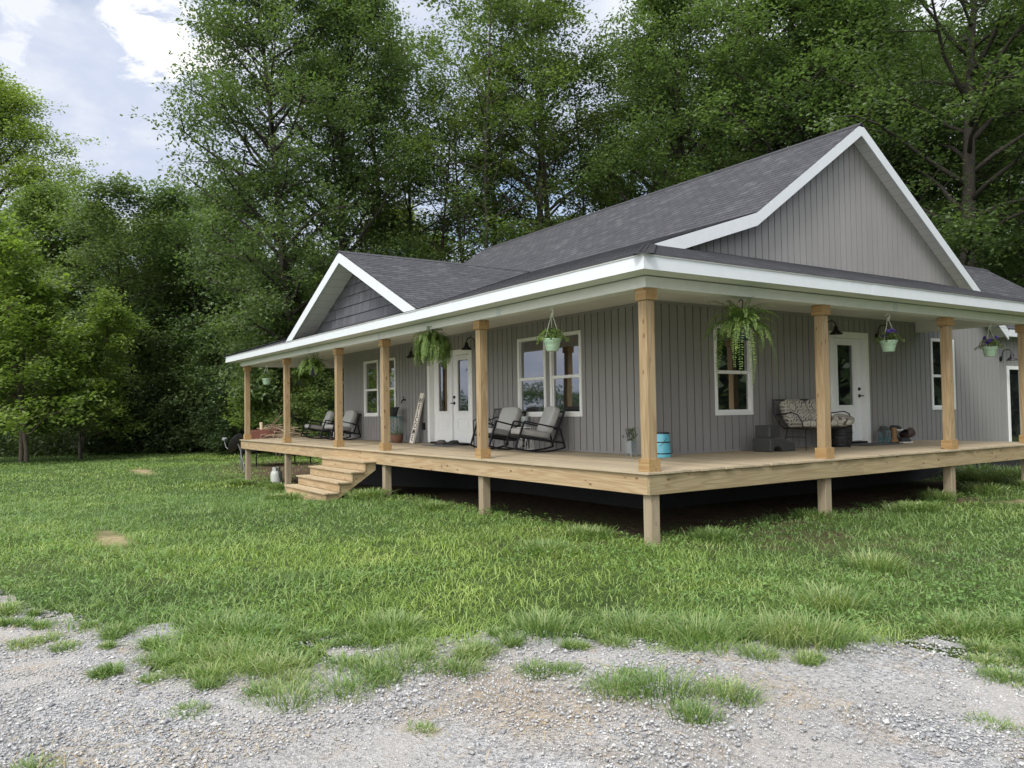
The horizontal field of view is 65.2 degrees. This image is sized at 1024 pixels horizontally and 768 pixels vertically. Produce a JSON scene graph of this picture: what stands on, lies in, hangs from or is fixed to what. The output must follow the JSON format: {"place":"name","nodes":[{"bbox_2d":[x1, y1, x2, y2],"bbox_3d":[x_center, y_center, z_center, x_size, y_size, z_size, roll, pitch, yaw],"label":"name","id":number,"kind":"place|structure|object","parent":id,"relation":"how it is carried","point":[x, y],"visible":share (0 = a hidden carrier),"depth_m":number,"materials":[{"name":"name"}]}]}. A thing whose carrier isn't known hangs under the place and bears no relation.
{"place":"outdoors","nodes":[
{"label":"outdoors","id":0,"kind":"place"},
{"bbox_2d":[0,0,1019,388],"label":"sky","id":1,"kind":"structure","parent":0,"point":[101,59],"materials":[{"name":"white"}]},
{"bbox_2d":[0,433,1023,695],"bbox_3d":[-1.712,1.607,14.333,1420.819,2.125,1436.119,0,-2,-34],"label":"ground","id":2,"kind":"structure","parent":0,"point":[627,519],"depth_m":9.15,"materials":[{"name":"green plant"}]},
{"bbox_2d":[0,276,50,432],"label":"tree","id":3,"kind":"object","parent":2,"relation":"on","point":[6,403],"visible":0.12,"depth_m":37.47,"materials":[{"name":"green plant"}]},
{"bbox_2d":[1,240,57,394],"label":"tree","id":4,"kind":"object","parent":2,"relation":"on","point":[21,343],"visible":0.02,"depth_m":51.29,"materials":[{"name":"green plant"}]},
{"bbox_2d":[0,61,108,444],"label":"tree","id":5,"kind":"object","parent":2,"relation":"on","point":[14,107],"visible":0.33,"depth_m":58.09,"materials":[{"name":"green plant"}]},
{"bbox_2d":[0,211,113,462],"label":"tree","id":6,"kind":"object","parent":2,"relation":"on","point":[34,327],"visible":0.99,"depth_m":35.15,"materials":[{"name":"green plant"}]},
{"bbox_2d":[0,176,124,450],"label":"tree","id":7,"kind":"object","parent":2,"relation":"on","point":[40,208],"visible":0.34,"depth_m":46.76,"materials":[{"name":"green plant"}]},
{"bbox_2d":[10,285,152,458],"bbox_3d":[-20.942,-0.308,39.229,6.211,9.018,6.154,0,-2,-29],"label":"tree","id":8,"kind":"object","parent":2,"relation":"on","point":[109,312],"visible":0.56,"depth_m":38.90,"materials":[{"name":"green plant"}]},
{"bbox_2d":[68,383,155,455],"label":"bush","id":9,"kind":"object","parent":2,"relation":"on","point":[117,448],"visible":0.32,"depth_m":42.52,"materials":[{"name":"green plant"}]},
{"bbox_2d":[0,371,334,457],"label":"undergrowth","id":10,"kind":"object","parent":2,"relation":"on","point":[63,444],"visible":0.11,"depth_m":42.68,"materials":[{"name":"green plant"}]},
{"bbox_2d":[23,193,161,420],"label":"tree","id":11,"kind":"object","parent":10,"relation":"on","point":[85,293],"visible":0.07,"depth_m":49.10,"materials":[{"name":"green plant"}]},
{"bbox_2d":[30,169,216,452],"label":"tree","id":12,"kind":"object","parent":10,"relation":"on","point":[117,247],"visible":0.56,"depth_m":42.89,"materials":[{"name":"green plant"}]},
{"bbox_2d":[73,193,240,437],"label":"tree","id":13,"kind":"object","parent":10,"relation":"on","point":[155,309],"visible":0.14,"depth_m":46.94,"materials":[{"name":"green plant"}]},
{"bbox_2d":[127,179,276,388],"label":"tree","id":14,"kind":"object","parent":10,"relation":"on","point":[216,220],"visible":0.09,"depth_m":48.64,"materials":[{"name":"green plant"}]},
{"bbox_2d":[115,176,305,448],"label":"tree","id":15,"kind":"object","parent":10,"relation":"on","point":[156,243],"visible":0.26,"depth_m":43.96,"materials":[{"name":"green plant"}]},
{"bbox_2d":[142,380,209,451],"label":"bush","id":16,"kind":"object","parent":2,"relation":"on","point":[172,417],"visible":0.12,"depth_m":44.64,"materials":[{"name":"green plant"}]},
{"bbox_2d":[153,337,252,451],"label":"bush","id":17,"kind":"object","parent":2,"relation":"on","point":[200,365],"visible":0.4,"depth_m":42.72,"materials":[{"name":"green plant"}]},
{"bbox_2d":[191,217,266,355],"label":"tree","id":18,"kind":"object","parent":2,"relation":"on","point":[237,226],"visible":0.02,"depth_m":50.45,"materials":[{"name":"green plant"}]},
{"bbox_2d":[222,433,244,470],"bbox_3d":[-9.762,2.426,28.138,0.678,1.381,0.964,0,-2,-34],"label":"satellite dish","id":19,"kind":"object","parent":2,"relation":"on","point":[234,443],"visible":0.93,"depth_m":28.16,"materials":[{"name":"grey metal"}]},
{"bbox_2d":[186,356,282,454],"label":"bush","id":20,"kind":"object","parent":2,"relation":"on","point":[227,431],"visible":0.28,"depth_m":40.17,"materials":[{"name":"green plant"}]},
{"bbox_2d":[120,0,415,455],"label":"tree","id":21,"kind":"object","parent":2,"relation":"on","point":[249,34],"visible":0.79,"depth_m":36.73,"materials":[{"name":"green plant"}]},
{"bbox_2d":[220,286,325,455],"bbox_3d":[-11.253,-0.495,38.219,6.082,8.912,6.138,-1,-2,-7],"label":"sapling","id":22,"kind":"object","parent":2,"relation":"on","point":[240,405],"visible":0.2,"depth_m":37.20,"materials":[{"name":"green plant"}]},
{"bbox_2d":[240,447,310,467],"bbox_3d":[-9.126,2.806,30.976,2.300,0.773,1.500,1,-2,-40],"label":"metal table","id":23,"kind":"object","parent":2,"relation":"on","point":[243,450],"visible":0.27,"depth_m":30.69,"materials":[{"name":"black metal"}]},
{"bbox_2d":[250,413,308,438],"bbox_3d":[-9.192,1.829,31.085,2.324,1.620,2.596,-2,-2,19],"label":"brush pile","id":24,"kind":"object","parent":23,"relation":"on","point":[269,431],"visible":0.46,"depth_m":30.67,"materials":[{"name":"brown wood"}]},
{"bbox_2d":[271,467,305,485],"bbox_3d":[-6.112,2.619,22.637,1.390,0.570,0.374,0,-2,-13],"label":"propane tank","id":25,"kind":"object","parent":2,"relation":"on","point":[276,474],"visible":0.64,"depth_m":22.43,"materials":[{"name":"white metal"}]},
{"bbox_2d":[273,243,330,433],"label":"tree","id":26,"kind":"object","parent":2,"relation":"on","point":[304,281],"visible":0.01,"depth_m":59.00,"materials":[{"name":"green plant"}]},
{"bbox_2d":[263,368,343,436],"bbox_3d":[-8.430,0.236,36.033,4.823,7.002,4.779,-2,-2,23],"label":"sapling","id":27,"kind":"object","parent":2,"relation":"on","point":[324,403],"visible":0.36,"depth_m":35.19,"materials":[{"name":"green plant"}]},
{"bbox_2d":[183,0,459,416],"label":"tree","id":28,"kind":"object","parent":2,"relation":"on","point":[353,12],"visible":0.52,"depth_m":38.92,"materials":[{"name":"green plant"}]},
{"bbox_2d":[291,11,463,258],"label":"tree","id":29,"kind":"object","parent":2,"relation":"on","point":[403,201],"visible":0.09,"depth_m":45.42,"materials":[{"name":"green plant"}]},
{"bbox_2d":[352,204,450,259],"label":"tree","id":30,"kind":"object","parent":2,"relation":"on","point":[406,225],"visible":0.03,"depth_m":53.54,"materials":[{"name":"green plant"}]},
{"bbox_2d":[322,6,536,262],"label":"tree","id":31,"kind":"object","parent":2,"relation":"on","point":[433,110],"visible":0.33,"depth_m":41.60,"materials":[{"name":"green plant"}]},
{"bbox_2d":[426,231,466,260],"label":"tree","id":32,"kind":"object","parent":2,"relation":"on","point":[446,243],"depth_m":56.88,"materials":[{"name":"green plant"}]},
{"bbox_2d":[358,0,596,262],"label":"tree","id":33,"kind":"object","parent":2,"relation":"on","point":[487,218],"visible":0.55,"depth_m":39.90,"materials":[{"name":"green plant"}]},
{"bbox_2d":[415,12,575,262],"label":"tree","id":34,"kind":"object","parent":2,"relation":"on","point":[451,64],"visible":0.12,"depth_m":47.78,"materials":[{"name":"green plant"}]},
{"bbox_2d":[0,590,1023,767],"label":"gravel drive","id":35,"kind":"structure","parent":2,"relation":"on","point":[409,741],"depth_m":4.21,"materials":[{"name":"grey gravel"}]},
{"bbox_2d":[423,0,641,262],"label":"tree","id":36,"kind":"object","parent":2,"relation":"on","point":[537,134],"visible":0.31,"depth_m":41.28,"materials":[{"name":"green plant"}]},
{"bbox_2d":[435,0,660,244],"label":"tree","id":37,"kind":"object","parent":2,"relation":"on","point":[547,146],"visible":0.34,"depth_m":41.25,"materials":[{"name":"green plant"}]},
{"bbox_2d":[487,39,685,225],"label":"tree","id":38,"kind":"object","parent":2,"relation":"on","point":[607,118],"visible":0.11,"depth_m":42.64,"materials":[{"name":"green plant"}]},
{"bbox_2d":[514,36,703,226],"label":"tree","id":39,"kind":"object","parent":2,"relation":"on","point":[631,129],"visible":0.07,"depth_m":46.51,"materials":[{"name":"green plant"}]},
{"bbox_2d":[223,122,1023,545],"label":"house","id":40,"kind":"structure","parent":2,"relation":"on","point":[809,240],"depth_m":14.81,"materials":[{"name":"grey"}]},
{"bbox_2d":[256,362,275,384],"bbox_3d":[-6.804,-0.291,22.189,0.529,0.613,0.491,-1,-2,-6],"label":"hanging basket","id":41,"kind":"object","parent":40,"relation":"hanging from","point":[266,379],"visible":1,"depth_m":22.12,"materials":[{"name":"plastic"}]},
{"bbox_2d":[290,368,312,387],"bbox_3d":[-6.550,-0.195,24.907,0.736,0.636,0.733,0,-2,-34],"label":"hanging fern","id":42,"kind":"object","parent":40,"relation":"hanging from","point":[302,378],"visible":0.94,"depth_m":24.77,"materials":[{"name":"green plant"}]},
{"bbox_2d":[296,353,329,379],"bbox_3d":[-4.724,-0.436,19.078,0.823,0.662,0.779,0,-2,-34],"label":"hanging fern","id":43,"kind":"object","parent":40,"relation":"hanging from","point":[313,366],"visible":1,"depth_m":18.96,"materials":[{"name":"green plant"}]},
{"bbox_2d":[301,411,334,438],"bbox_3d":[-5.660,1.199,23.503,0.960,0.814,0.577,0,-2,-28],"label":"rocking chair","id":44,"kind":"object","parent":40,"relation":"on","point":[330,415],"visible":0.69,"depth_m":23.38,"materials":[{"name":"grey fabric"}]},
{"bbox_2d":[320,410,360,439],"bbox_3d":[-4.734,1.138,22.076,0.960,0.814,0.577,1,-2,-42],"label":"rocking chair","id":45,"kind":"object","parent":40,"relation":"on","point":[349,417],"visible":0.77,"depth_m":22.07,"materials":[{"name":"white fabric"}]},
{"bbox_2d":[364,360,378,415],"bbox_3d":[-3.802,0.125,21.731,0.082,1.510,0.940,0,-2,-34],"label":"window","id":46,"kind":"structure","parent":40,"relation":"in","point":[371,398],"depth_m":21.80,"materials":[{"name":"clear glass"}]},
{"bbox_2d":[380,357,395,415],"bbox_3d":[-3.210,0.087,20.841,0.082,1.510,0.940,0,-2,-34],"label":"window","id":47,"kind":"structure","parent":40,"relation":"in","point":[392,361],"depth_m":20.67,"materials":[{"name":"clear glass"}]},
{"bbox_2d":[390,426,402,442],"bbox_3d":[-2.776,1.216,19.379,0.412,0.424,0.428,0,-2,-34],"label":"flower pot","id":48,"kind":"object","parent":40,"relation":"on","point":[397,437],"visible":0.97,"depth_m":19.27,"materials":[{"name":"ceramic"}]},
{"bbox_2d":[390,416,402,442],"bbox_3d":[-2.964,1.131,19.867,0.488,0.639,0.488,0,-2,-34],"label":"plant stand","id":49,"kind":"object","parent":40,"relation":"on","point":[400,419],"visible":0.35,"depth_m":19.69,"materials":[{"name":"teal metal"}]},
{"bbox_2d":[390,407,398,416],"bbox_3d":[-2.970,0.693,19.881,0.344,0.236,0.342,-1,-2,15],"label":"metal pail","id":50,"kind":"object","parent":49,"relation":"on","point":[393,411],"visible":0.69,"depth_m":19.77,"materials":[{"name":"grey metal"}]},
{"bbox_2d":[406,346,420,357],"bbox_3d":[-2.365,-0.765,19.192,0.377,0.282,0.245,0,-2,-34],"label":"wall lamp","id":51,"kind":"object","parent":40,"relation":"attached to","point":[410,355],"visible":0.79,"depth_m":19.13,"materials":[{"name":"brown metal"}]},
{"bbox_2d":[409,393,424,442],"bbox_3d":[-2.274,0.817,19.147,0.288,1.210,0.333,0,-2,-34],"label":"welcome sign","id":52,"kind":"object","parent":40,"relation":"on","point":[416,418],"visible":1,"depth_m":19.13,"materials":[{"name":"white wood"}]},
{"bbox_2d":[411,326,452,368],"bbox_3d":[-1.385,-0.625,14.059,0.720,0.757,0.715,0,-2,-34],"label":"hanging fern","id":53,"kind":"object","parent":40,"relation":"hanging from","point":[431,344],"visible":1,"depth_m":13.91,"materials":[{"name":"green plant"}]},
{"bbox_2d":[434,356,453,441],"bbox_3d":[-1.584,0.359,18.531,0.090,1.945,0.936,0,-2,-34],"label":"door","id":54,"kind":"structure","parent":40,"relation":"in","point":[443,377],"depth_m":18.54,"materials":[{"name":"white glass"}]},
{"bbox_2d":[422,444,466,446],"bbox_3d":[-1.492,1.337,17.436,0.580,0.011,1.000,0,-2,-34],"label":"door mat","id":55,"kind":"object","parent":40,"relation":"on","point":[442,445],"depth_m":17.24,"materials":[{"name":"grey fabric"}]},
{"bbox_2d":[447,440,459,444],"bbox_3d":[-1.282,1.281,17.518,0.270,0.097,0.173,-1,-2,1],"label":"slipper","id":56,"kind":"object","parent":55,"relation":"on","point":[453,442],"visible":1,"depth_m":17.45,"materials":[{"name":"fabric"}]},
{"bbox_2d":[450,354,469,442],"bbox_3d":[-1.104,0.328,17.791,0.111,1.945,0.951,0,-2,-34],"label":"door","id":57,"kind":"structure","parent":40,"relation":"in","point":[461,409],"depth_m":17.86,"materials":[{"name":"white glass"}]},
{"bbox_2d":[461,337,475,349],"bbox_3d":[-0.915,-0.858,17.012,0.377,0.282,0.245,0,-2,-34],"label":"wall lamp","id":58,"kind":"object","parent":40,"relation":"attached to","point":[466,346],"visible":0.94,"depth_m":16.96,"materials":[{"name":"brown metal"}]},
{"bbox_2d":[473,409,505,447],"bbox_3d":[-0.452,0.893,16.139,0.531,0.789,0.621,0,-2,-34],"label":"rocking chair","id":59,"kind":"object","parent":40,"relation":"on","point":[491,423],"visible":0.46,"depth_m":16.28,"materials":[{"name":"black metal"}]},
{"bbox_2d":[470,407,526,449],"bbox_3d":[-0.258,0.850,15.331,0.960,0.814,0.577,1,-2,-42],"label":"rocking chair","id":60,"kind":"object","parent":40,"relation":"on","point":[508,416],"visible":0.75,"depth_m":15.33,"materials":[{"name":"grey fabric"}]},
{"bbox_2d":[517,427,534,449],"bbox_3d":[0.266,1.021,14.977,0.337,0.430,0.340,0,-2,-34],"label":"side table","id":61,"kind":"object","parent":40,"relation":"on","point":[525,439],"visible":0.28,"depth_m":14.89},
{"bbox_2d":[521,416,530,426],"bbox_3d":[0.261,0.706,14.987,0.198,0.200,0.200,0,-2,-34],"label":"metal bucket","id":62,"kind":"object","parent":61,"relation":"on","point":[525,418],"visible":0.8,"depth_m":14.91,"materials":[{"name":"silver metal"}]},
{"bbox_2d":[517,336,546,416],"bbox_3d":[0.400,-0.135,15.416,0.082,1.530,0.940,0,-2,-34],"label":"window","id":63,"kind":"structure","parent":40,"relation":"in","point":[531,355],"depth_m":15.46,"materials":[{"name":"clear glass"}]},
{"bbox_2d":[504,406,565,452],"bbox_3d":[0.404,0.807,14.336,0.960,0.814,0.577,0,-2,-20],"label":"rocking chair","id":64,"kind":"object","parent":40,"relation":"on","point":[545,425],"visible":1,"depth_m":14.19,"materials":[{"name":"white fabric"}]},
{"bbox_2d":[534,307,570,350],"bbox_3d":[0.544,-0.764,11.127,0.484,0.613,0.528,0,-2,-34],"label":"hanging basket","id":65,"kind":"object","parent":40,"relation":"hanging from","point":[552,341],"visible":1,"depth_m":11.05,"materials":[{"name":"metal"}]},
{"bbox_2d":[549,330,582,416],"bbox_3d":[0.992,-0.173,14.526,0.082,1.530,0.940,0,-2,-34],"label":"window","id":66,"kind":"structure","parent":40,"relation":"in","point":[565,364],"depth_m":14.51,"materials":[{"name":"clear glass"}]},
{"bbox_2d":[622,427,638,456],"bbox_3d":[1.892,0.900,12.529,0.223,0.466,0.314,0,-2,-34],"label":"lavender planter","id":67,"kind":"object","parent":40,"relation":"on","point":[631,446],"visible":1,"depth_m":12.50,"materials":[{"name":"ceramic"}]},
{"bbox_2d":[657,432,670,457],"bbox_3d":[2.282,0.926,12.236,0.304,0.383,0.304,0,-2,-34],"label":"lidded pail","id":68,"kind":"object","parent":40,"relation":"on","point":[663,446],"visible":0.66,"depth_m":12.11,"materials":[{"name":"teal metal"}]},
{"bbox_2d":[713,324,753,415],"bbox_3d":[3.763,-0.239,13.667,0.940,1.540,0.082,0,-2,-34],"label":"window","id":69,"kind":"structure","parent":40,"relation":"in","point":[734,391],"depth_m":13.68,"materials":[{"name":"clear glass"}]},
{"bbox_2d":[697,297,780,384],"bbox_3d":[2.965,-0.552,10.502,0.992,1.151,1.024,0,-2,-34],"label":"hanging fern","id":70,"kind":"object","parent":40,"relation":"hanging from","point":[739,324],"visible":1,"depth_m":10.38,"materials":[{"name":"green plant"}]},
{"bbox_2d":[752,425,794,451],"bbox_3d":[4.374,0.903,13.364,0.643,0.440,0.380,0,-2,-34],"label":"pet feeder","id":71,"kind":"object","parent":40,"relation":"on","point":[767,441],"visible":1,"depth_m":13.18,"materials":[{"name":"grey plastic"}]},
{"bbox_2d":[772,399,850,450],"bbox_3d":[5.261,0.694,14.007,1.482,0.870,0.635,0,-2,-34],"label":"porch bench","id":72,"kind":"object","parent":40,"relation":"on","point":[786,427],"visible":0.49,"depth_m":13.81,"materials":[{"name":"black metal"}]},
{"bbox_2d":[779,399,816,427],"bbox_3d":[5.021,0.516,13.788,0.644,0.528,0.589,0,-2,-34],"label":"cushion","id":73,"kind":"object","parent":72,"relation":"on","point":[799,407],"visible":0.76,"depth_m":13.79,"materials":[{"name":"beige fabric"}]},
{"bbox_2d":[805,399,847,426],"bbox_3d":[5.553,0.520,14.147,0.642,0.528,0.598,0,-2,-34],"label":"cushion","id":74,"kind":"object","parent":72,"relation":"on","point":[811,404],"visible":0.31,"depth_m":14.04,"materials":[{"name":"beige fabric"}]},
{"bbox_2d":[832,414,854,424],"bbox_3d":[5.834,0.624,14.084,0.352,0.202,0.393,-2,-2,33],"label":"cushion","id":75,"kind":"object","parent":72,"relation":"on","point":[845,419],"visible":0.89,"depth_m":13.97,"materials":[{"name":"beige fabric"}]},
{"bbox_2d":[828,320,842,334],"bbox_3d":[5.984,-1.052,14.922,0.245,0.282,0.377,0,-2,-34],"label":"wall lamp","id":76,"kind":"object","parent":40,"relation":"attached to","point":[835,331],"visible":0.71,"depth_m":14.83,"materials":[{"name":"brown metal"}]},
{"bbox_2d":[831,425,852,446],"bbox_3d":[5.961,0.887,14.541,0.436,0.500,0.438,0,-2,-34],"label":"barrel","id":77,"kind":"object","parent":40,"relation":"on","point":[838,439],"visible":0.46,"depth_m":14.36,"materials":[{"name":"black plastic"}]},
{"bbox_2d":[833,338,863,440],"bbox_3d":[6.507,0.114,15.556,1.056,1.995,0.111,0,-2,-34],"label":"door","id":78,"kind":"structure","parent":40,"relation":"in","point":[847,381],"depth_m":15.65,"materials":[{"name":"white glass"}]},
{"bbox_2d":[852,442,904,445],"bbox_3d":[6.797,1.133,15.087,1.150,0.011,0.600,0,-2,-34],"label":"door mat","id":79,"kind":"object","parent":40,"relation":"on","point":[869,444],"depth_m":14.92,"materials":[{"name":"grey fabric"}]},
{"bbox_2d":[877,431,891,442],"bbox_3d":[7.223,1.032,15.495,0.288,0.244,0.165,0,-2,-34],"label":"boot rack","id":80,"kind":"object","parent":40,"relation":"on","point":[880,438],"visible":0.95,"depth_m":15.45,"materials":[{"name":"black metal"}]},
{"bbox_2d":[877,426,889,430],"bbox_3d":[7.220,0.865,15.537,0.270,0.097,0.173,1,-3,-44],"label":"sneaker","id":81,"kind":"object","parent":80,"relation":"on","point":[883,428],"visible":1,"depth_m":15.46,"materials":[{"name":"grey fabric"}]},
{"bbox_2d":[873,312,904,351],"bbox_3d":[5.811,-0.805,12.348,0.478,0.613,0.477,0,-2,-34],"label":"hanging basket","id":82,"kind":"object","parent":40,"relation":"hanging from","point":[888,345],"visible":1,"depth_m":12.27,"materials":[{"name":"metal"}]},
{"bbox_2d":[888,428,898,442],"bbox_3d":[7.411,0.997,15.538,0.186,0.296,0.290,-2,-2,31],"label":"work boot","id":83,"kind":"object","parent":40,"relation":"on","point":[894,439],"visible":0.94,"depth_m":15.53,"materials":[{"name":"leather"}]},
{"bbox_2d":[899,438,912,442],"bbox_3d":[7.662,1.095,15.593,0.300,0.097,0.192,0,-2,-24],"label":"sneaker","id":84,"kind":"object","parent":40,"relation":"on","point":[904,440],"visible":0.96,"depth_m":15.52,"materials":[{"name":"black rubber"}]},
{"bbox_2d":[898,427,915,437],"bbox_3d":[7.794,0.955,15.761,0.300,0.192,0.290,-27,-24,14],"label":"work boot","id":85,"kind":"object","parent":40,"relation":"on","point":[909,432],"visible":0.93,"depth_m":15.81,"materials":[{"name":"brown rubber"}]},
{"bbox_2d":[930,338,955,409],"bbox_3d":[9.333,-0.211,17.372,0.940,1.535,0.082,0,-2,-34],"label":"window","id":86,"kind":"structure","parent":40,"relation":"in","point":[934,343],"depth_m":17.28,"materials":[{"name":"clear glass"}]},
{"bbox_2d":[974,323,1005,356],"bbox_3d":[8.422,-0.789,14.077,0.477,0.613,0.460,0,-2,-34],"label":"hanging basket","id":87,"kind":"object","parent":40,"relation":"hanging from","point":[991,349],"visible":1,"depth_m":14.00,"materials":[{"name":"plastic"}]},
{"bbox_2d":[999,349,1017,360],"bbox_3d":[11.568,-0.677,18.621,0.245,0.282,0.377,0,-2,-34],"label":"wall lamp","id":88,"kind":"object","parent":40,"relation":"attached to","point":[1011,358],"visible":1,"depth_m":18.57,"materials":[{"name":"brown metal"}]},
{"bbox_2d":[1006,366,1020,441],"bbox_3d":[12.406,0.596,19.390,1.700,2.040,0.090,0,-2,-34],"label":"door","id":89,"kind":"structure","parent":40,"relation":"in","point":[1013,395],"depth_m":19.14,"materials":[{"name":"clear glass"}]},
{"bbox_2d":[561,37,732,215],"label":"tree","id":90,"kind":"object","parent":2,"relation":"on","point":[634,85],"visible":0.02,"depth_m":48.79,"materials":[{"name":"green plant"}]},
{"bbox_2d":[550,0,798,210],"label":"tree","id":91,"kind":"object","parent":2,"relation":"on","point":[697,16],"visible":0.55,"depth_m":39.40,"materials":[{"name":"green plant"}]},
{"bbox_2d":[670,44,798,165],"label":"tree","id":92,"kind":"object","parent":2,"relation":"on","point":[767,151],"visible":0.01,"depth_m":49.45,"materials":[{"name":"green plant"}]},
{"bbox_2d":[613,0,939,197],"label":"tree","id":93,"kind":"object","parent":2,"relation":"on","point":[751,22],"visible":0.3,"depth_m":38.26,"materials":[{"name":"green plant"}]},
{"bbox_2d":[739,55,813,152],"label":"tree","id":94,"kind":"object","parent":2,"relation":"on","point":[786,126],"depth_m":48.55,"materials":[{"name":"green plant"}]},
{"bbox_2d":[646,0,986,241],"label":"tree","id":95,"kind":"object","parent":2,"relation":"on","point":[804,88],"visible":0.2,"depth_m":37.84,"materials":[{"name":"green plant"}]},
{"bbox_2d":[764,0,1000,255],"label":"tree","id":96,"kind":"object","parent":2,"relation":"on","point":[916,186],"visible":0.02,"depth_m":38.79,"materials":[{"name":"green plant"}]},
{"bbox_2d":[799,0,1023,277],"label":"tree","id":97,"kind":"object","parent":2,"relation":"on","point":[962,228],"visible":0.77,"depth_m":32.00,"materials":[{"name":"green plant"}]},
{"bbox_2d":[876,8,1018,329],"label":"tree","id":98,"kind":"object","parent":2,"relation":"on","point":[955,65],"depth_m":46.32,"materials":[{"name":"green plant"}]},
{"bbox_2d":[897,0,1023,333],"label":"tree","id":99,"kind":"object","parent":2,"relation":"on","point":[994,147],"visible":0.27,"depth_m":35.19,"materials":[{"name":"green plant"}]},
{"bbox_2d":[916,0,1023,329],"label":"tree","id":100,"kind":"object","parent":2,"relation":"on","point":[1022,130],"visible":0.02,"depth_m":42.49,"materials":[{"name":"green plant"}]},
{"bbox_2d":[943,50,1023,283],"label":"tree","id":101,"kind":"object","parent":2,"relation":"on","point":[991,193],"visible":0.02,"depth_m":45.73,"materials":[{"name":"green plant"}]},
{"bbox_2d":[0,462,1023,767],"bbox_3d":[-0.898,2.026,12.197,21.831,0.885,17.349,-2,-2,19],"label":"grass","id":102,"kind":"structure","parent":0,"point":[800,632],"depth_m":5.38,"materials":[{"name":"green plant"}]},
{"bbox_2d":[0,604,1023,767],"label":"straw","id":103,"kind":"object","parent":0,"point":[379,721],"visible":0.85,"depth_m":4.15,"materials":[{"name":"beige plant"}]},
{"bbox_3d":[7.592,1.029,15.789,0.290,0.242,0.186,0,-2,-19],"label":"work boot","id":104,"kind":"object","parent":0,"visible":0},
{"bbox_2d":[889,425,902,429],"bbox_3d":[7.578,0.865,15.811,0.280,0.097,0.179,0,-2,-14],"label":"sneaker","id":105,"kind":"object","parent":104,"relation":"on","point":[896,426],"visible":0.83,"depth_m":15.75,"materials":[{"name":"black rubber"}]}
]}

